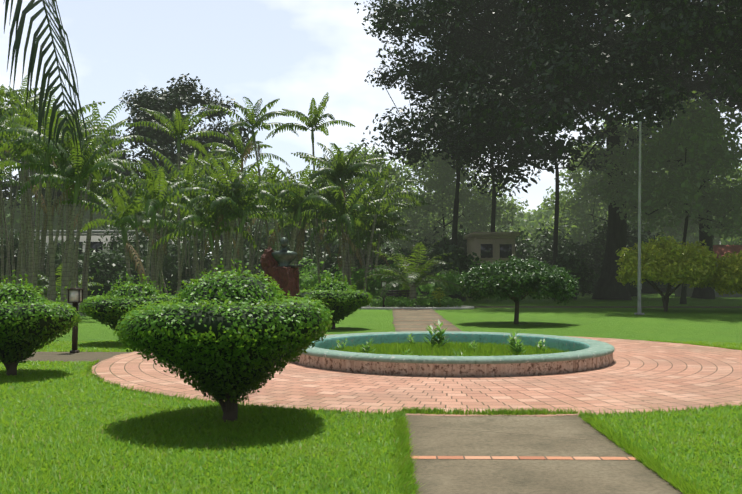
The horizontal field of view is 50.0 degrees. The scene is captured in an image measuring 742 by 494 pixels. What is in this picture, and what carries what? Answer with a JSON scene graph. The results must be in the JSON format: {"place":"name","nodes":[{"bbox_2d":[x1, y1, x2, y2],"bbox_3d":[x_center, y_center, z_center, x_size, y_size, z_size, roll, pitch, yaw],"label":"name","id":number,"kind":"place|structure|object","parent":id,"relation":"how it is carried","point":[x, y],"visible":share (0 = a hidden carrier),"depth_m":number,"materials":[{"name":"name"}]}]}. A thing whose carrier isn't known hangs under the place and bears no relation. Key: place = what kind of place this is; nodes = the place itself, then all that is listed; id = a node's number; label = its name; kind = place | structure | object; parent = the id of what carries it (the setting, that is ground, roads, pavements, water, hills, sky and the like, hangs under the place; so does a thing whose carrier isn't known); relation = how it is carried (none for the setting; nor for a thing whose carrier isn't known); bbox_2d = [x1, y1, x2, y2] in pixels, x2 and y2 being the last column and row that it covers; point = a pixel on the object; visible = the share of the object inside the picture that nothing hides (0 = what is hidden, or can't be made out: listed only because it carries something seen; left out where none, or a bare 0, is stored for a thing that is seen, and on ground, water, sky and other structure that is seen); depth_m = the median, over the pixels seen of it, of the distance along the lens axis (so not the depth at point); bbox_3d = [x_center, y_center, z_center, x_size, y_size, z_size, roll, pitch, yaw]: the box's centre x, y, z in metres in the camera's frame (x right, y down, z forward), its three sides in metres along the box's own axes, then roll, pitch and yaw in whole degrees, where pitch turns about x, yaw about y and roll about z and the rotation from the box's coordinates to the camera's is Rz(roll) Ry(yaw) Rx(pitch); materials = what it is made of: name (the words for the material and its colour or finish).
{"place":"outdoors","nodes":[
{"label":"outdoors","id":0,"kind":"place"},
{"bbox_2d":[4,0,88,158],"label":"palm frond","id":1,"kind":"object","parent":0,"point":[31,5],"visible":1,"depth_m":5.38,"materials":[{"name":"green plant"}]},
{"bbox_2d":[0,292,741,493],"bbox_3d":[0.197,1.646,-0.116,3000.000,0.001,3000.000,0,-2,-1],"label":"ground","id":2,"kind":"structure","parent":0,"point":[712,325],"depth_m":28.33,"materials":[{"name":"green plant"}]},
{"bbox_2d":[0,270,83,375],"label":"topiary","id":3,"kind":"object","parent":2,"relation":"on","point":[30,320],"visible":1,"depth_m":12.85,"materials":[{"name":"green plant"}]},
{"bbox_2d":[0,116,132,213],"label":"tree","id":4,"kind":"object","parent":2,"relation":"on","point":[14,189],"visible":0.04,"depth_m":92.49,"materials":[{"name":"green plant"}]},
{"bbox_2d":[67,301,85,315],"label":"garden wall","id":5,"kind":"structure","parent":2,"relation":"on","point":[80,314],"depth_m":33.04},
{"bbox_2d":[34,230,192,255],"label":"white building","id":6,"kind":"structure","parent":2,"relation":"on","point":[95,243],"depth_m":73.57,"materials":[{"name":"grey"}]},
{"bbox_2d":[79,271,184,337],"bbox_3d":[-5.716,1.464,19.183,2.593,1.795,2.446,0,-2,-1],"label":"topiary","id":7,"kind":"object","parent":2,"relation":"on","point":[109,309],"visible":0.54,"depth_m":18.57,"materials":[{"name":"green plant"}]},
{"bbox_2d":[103,73,254,229],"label":"tree","id":8,"kind":"object","parent":2,"relation":"on","point":[178,96],"visible":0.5,"depth_m":87.94,"materials":[{"name":"green plant"}]},
{"bbox_2d":[0,75,429,304],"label":"palm trees","id":9,"kind":"object","parent":2,"relation":"on","point":[225,199],"visible":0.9,"depth_m":42.86,"materials":[{"name":"green"}]},
{"bbox_2d":[113,258,334,421],"bbox_3d":[-1.627,1.056,9.058,2.459,1.866,2.669,0,-2,-1],"label":"topiary","id":10,"kind":"object","parent":2,"relation":"on","point":[230,338],"visible":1,"depth_m":8.31,"materials":[{"name":"green plant"}]},
{"bbox_2d":[260,237,303,299],"bbox_3d":[-2.564,1.103,22.869,1.210,2.770,0.842,-1,-2,17],"label":"bust monument","id":11,"kind":"object","parent":2,"relation":"on","point":[284,273],"visible":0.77,"depth_m":22.71,"materials":[{"name":"stone"}]},
{"bbox_2d":[300,270,372,328],"bbox_3d":[-1.176,1.635,24.870,2.509,1.869,2.358,0,-2,-1],"label":"topiary","id":12,"kind":"object","parent":2,"relation":"on","point":[342,300],"visible":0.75,"depth_m":24.34,"materials":[{"name":"green plant"}]},
{"bbox_2d":[308,143,417,251],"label":"tree","id":13,"kind":"object","parent":2,"relation":"on","point":[395,173],"visible":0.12,"depth_m":68.77,"materials":[{"name":"green plant"}]},
{"bbox_2d":[0,210,741,300],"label":"undergrowth bushes","id":14,"kind":"object","parent":2,"relation":"on","point":[583,263],"visible":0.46,"depth_m":66.18,"materials":[{"name":"green plant"}]},
{"bbox_2d":[2,168,741,256],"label":"distant tree belt","id":15,"kind":"object","parent":2,"relation":"on","point":[529,223],"visible":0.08,"depth_m":94.04,"materials":[{"name":"green plant"}]},
{"bbox_2d":[24,306,741,493],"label":"concrete paths","id":16,"kind":"structure","parent":2,"relation":"on","point":[566,436],"depth_m":7.41,"materials":[{"name":"beige concrete"}]},
{"bbox_2d":[67,288,83,352],"bbox_3d":[-6.361,1.576,17.102,0.290,1.402,0.290,0,-2,-4],"label":"bollard lamp","id":17,"kind":"object","parent":16,"relation":"on","point":[75,296],"visible":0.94,"depth_m":17.04,"materials":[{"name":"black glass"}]},
{"bbox_2d":[393,309,637,459],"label":"path brick joints","id":18,"kind":"object","parent":16,"relation":"on","point":[520,457],"visible":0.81,"depth_m":7.19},
{"bbox_2d":[381,281,386,306],"bbox_3d":[0.648,2.412,39.894,0.290,1.402,0.290,0,-2,-1],"label":"bollard lamp","id":19,"kind":"object","parent":2,"relation":"on","point":[383,283],"visible":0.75,"depth_m":39.82,"materials":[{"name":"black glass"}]},
{"bbox_2d":[380,290,409,297],"bbox_3d":[1.303,2.774,42.921,1.600,0.900,0.555,0,-2,-1],"label":"park bench","id":20,"kind":"object","parent":2,"relation":"on","point":[407,293],"visible":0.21,"depth_m":43.16,"materials":[{"name":"grey wood"}]},
{"bbox_2d":[352,234,468,306],"bbox_3d":[2.074,1.211,41.285,5.669,3.904,5.706,-1,-2,32],"label":"feather palm","id":21,"kind":"object","parent":2,"relation":"on","point":[409,277],"visible":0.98,"depth_m":40.83,"materials":[{"name":"green plant"}]},
{"bbox_2d":[91,339,736,415],"bbox_3d":[1.555,2.235,16.096,13.740,0.001,13.740,0,-2,-1],"label":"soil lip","id":22,"kind":"object","parent":2,"relation":"on","point":[343,412],"visible":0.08,"depth_m":13.04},
{"bbox_2d":[91,334,741,415],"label":"plaza paving","id":23,"kind":"structure","parent":2,"relation":"on","point":[640,375],"depth_m":11.81,"materials":[{"name":"brick"}]},
{"bbox_2d":[290,331,614,376],"bbox_3d":[1.555,2.093,16.101,6.470,0.335,6.470,0,-2,-1],"label":"fountain basin","id":24,"kind":"object","parent":23,"relation":"on","point":[582,354],"visible":0.69,"depth_m":13.56,"materials":[{"name":"paint"}]},
{"bbox_2d":[359,287,473,309],"bbox_3d":[2.067,2.601,40.493,6.400,1.156,2.600,0,-2,-1],"label":"planter bed","id":25,"kind":"object","parent":2,"relation":"on","point":[436,302],"visible":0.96,"depth_m":40.01,"materials":[{"name":"plant"}]},
{"bbox_2d":[383,130,513,243],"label":"tree","id":26,"kind":"object","parent":2,"relation":"on","point":[439,170],"visible":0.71,"depth_m":70.31,"materials":[{"name":"green plant"}]},
{"bbox_2d":[354,0,571,252],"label":"tall tree","id":27,"kind":"object","parent":2,"relation":"on","point":[420,72],"visible":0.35,"depth_m":58.76,"materials":[{"name":"green plant"}]},
{"bbox_2d":[409,180,535,253],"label":"tree","id":28,"kind":"object","parent":2,"relation":"on","point":[511,206],"visible":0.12,"depth_m":81.33,"materials":[{"name":"green plant"}]},
{"bbox_2d":[463,232,519,296],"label":"beige building","id":29,"kind":"structure","parent":2,"relation":"on","point":[491,247],"depth_m":64.11,"materials":[{"name":"grey"}]},
{"bbox_2d":[416,0,573,231],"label":"tall tree","id":30,"kind":"object","parent":2,"relation":"on","point":[493,214],"visible":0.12,"depth_m":66.31,"materials":[{"name":"green plant"}]},
{"bbox_2d":[453,256,579,323],"bbox_3d":[4.984,1.470,27.350,4.284,2.378,4.089,0,-2,-1],"label":"umbrella tree","id":31,"kind":"object","parent":2,"relation":"on","point":[516,281],"visible":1,"depth_m":26.36,"materials":[{"name":"green plant"}]},
{"bbox_2d":[361,0,741,299],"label":"tree","id":32,"kind":"object","parent":2,"relation":"on","point":[569,70],"visible":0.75,"depth_m":47.48,"materials":[{"name":"green plant"}]},
{"bbox_2d":[481,0,636,264],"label":"tall tree","id":33,"kind":"object","parent":2,"relation":"on","point":[556,222],"visible":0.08,"depth_m":62.87,"materials":[{"name":"green plant"}]},
{"bbox_2d":[543,123,679,244],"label":"tree","id":34,"kind":"object","parent":2,"relation":"on","point":[578,226],"visible":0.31,"depth_m":70.72,"materials":[{"name":"green plant"}]},
{"bbox_2d":[541,119,682,237],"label":"tree","id":35,"kind":"object","parent":2,"relation":"on","point":[571,193],"visible":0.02,"depth_m":79.73,"materials":[{"name":"green plant"}]},
{"bbox_2d":[634,121,643,314],"bbox_3d":[11.512,-1.259,34.187,0.370,8.320,0.320,0,-2,-1],"label":"street light pole","id":36,"kind":"object","parent":2,"relation":"on","point":[639,285],"visible":1,"depth_m":34.11,"materials":[{"name":"grey metal"}]},
{"bbox_2d":[582,0,741,298],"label":"tree","id":37,"kind":"object","parent":2,"relation":"on","point":[706,292],"visible":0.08,"depth_m":57.59,"materials":[{"name":"green plant"}]},
{"bbox_2d":[586,90,741,303],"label":"tree","id":38,"kind":"object","parent":2,"relation":"on","point":[691,140],"visible":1,"depth_m":46.21,"materials":[{"name":"green plant"}]},
{"bbox_2d":[615,232,722,311],"bbox_3d":[13.805,1.177,37.107,4.806,3.686,4.799,0,-2,-1],"label":"small tree","id":39,"kind":"object","parent":2,"relation":"on","point":[691,264],"visible":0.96,"depth_m":36.06,"materials":[{"name":"green plant"}]},
{"bbox_2d":[600,0,741,88],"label":"shade tree","id":40,"kind":"object","parent":2,"relation":"on","point":[691,25],"visible":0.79,"depth_m":38.28,"materials":[{"name":"green plant"}]},
{"bbox_2d":[649,129,741,244],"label":"tree","id":41,"kind":"object","parent":2,"relation":"on","point":[691,228],"visible":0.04,"depth_m":66.30,"materials":[{"name":"green plant"}]},
{"bbox_2d":[675,245,741,296],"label":"building","id":42,"kind":"structure","parent":2,"relation":"on","point":[721,250],"depth_m":63.97,"materials":[{"name":"grey"}]},
{"bbox_2d":[708,250,741,295],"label":"small tree","id":43,"kind":"object","parent":2,"relation":"on","point":[729,277],"visible":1,"depth_m":35.65,"materials":[{"name":"green plant"}]},
{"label":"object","id":44,"kind":"object","parent":2,"relation":"on","visible":0},
{"bbox_2d":[335,320,546,355],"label":"basin weeds","id":45,"kind":"object","parent":44,"relation":"on","point":[517,344],"visible":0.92,"depth_m":16.73,"materials":[{"name":"green plant"}]},
{"bbox_2d":[329,341,568,355],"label":"basin grass","id":46,"kind":"structure","parent":44,"relation":"on","point":[448,347],"depth_m":16.39,"materials":[{"name":"green plant"}]},
{"bbox_2d":[0,0,741,257],"label":"sky","id":47,"kind":"structure","parent":0,"point":[295,52],"materials":[{"name":"white"}]}
]}

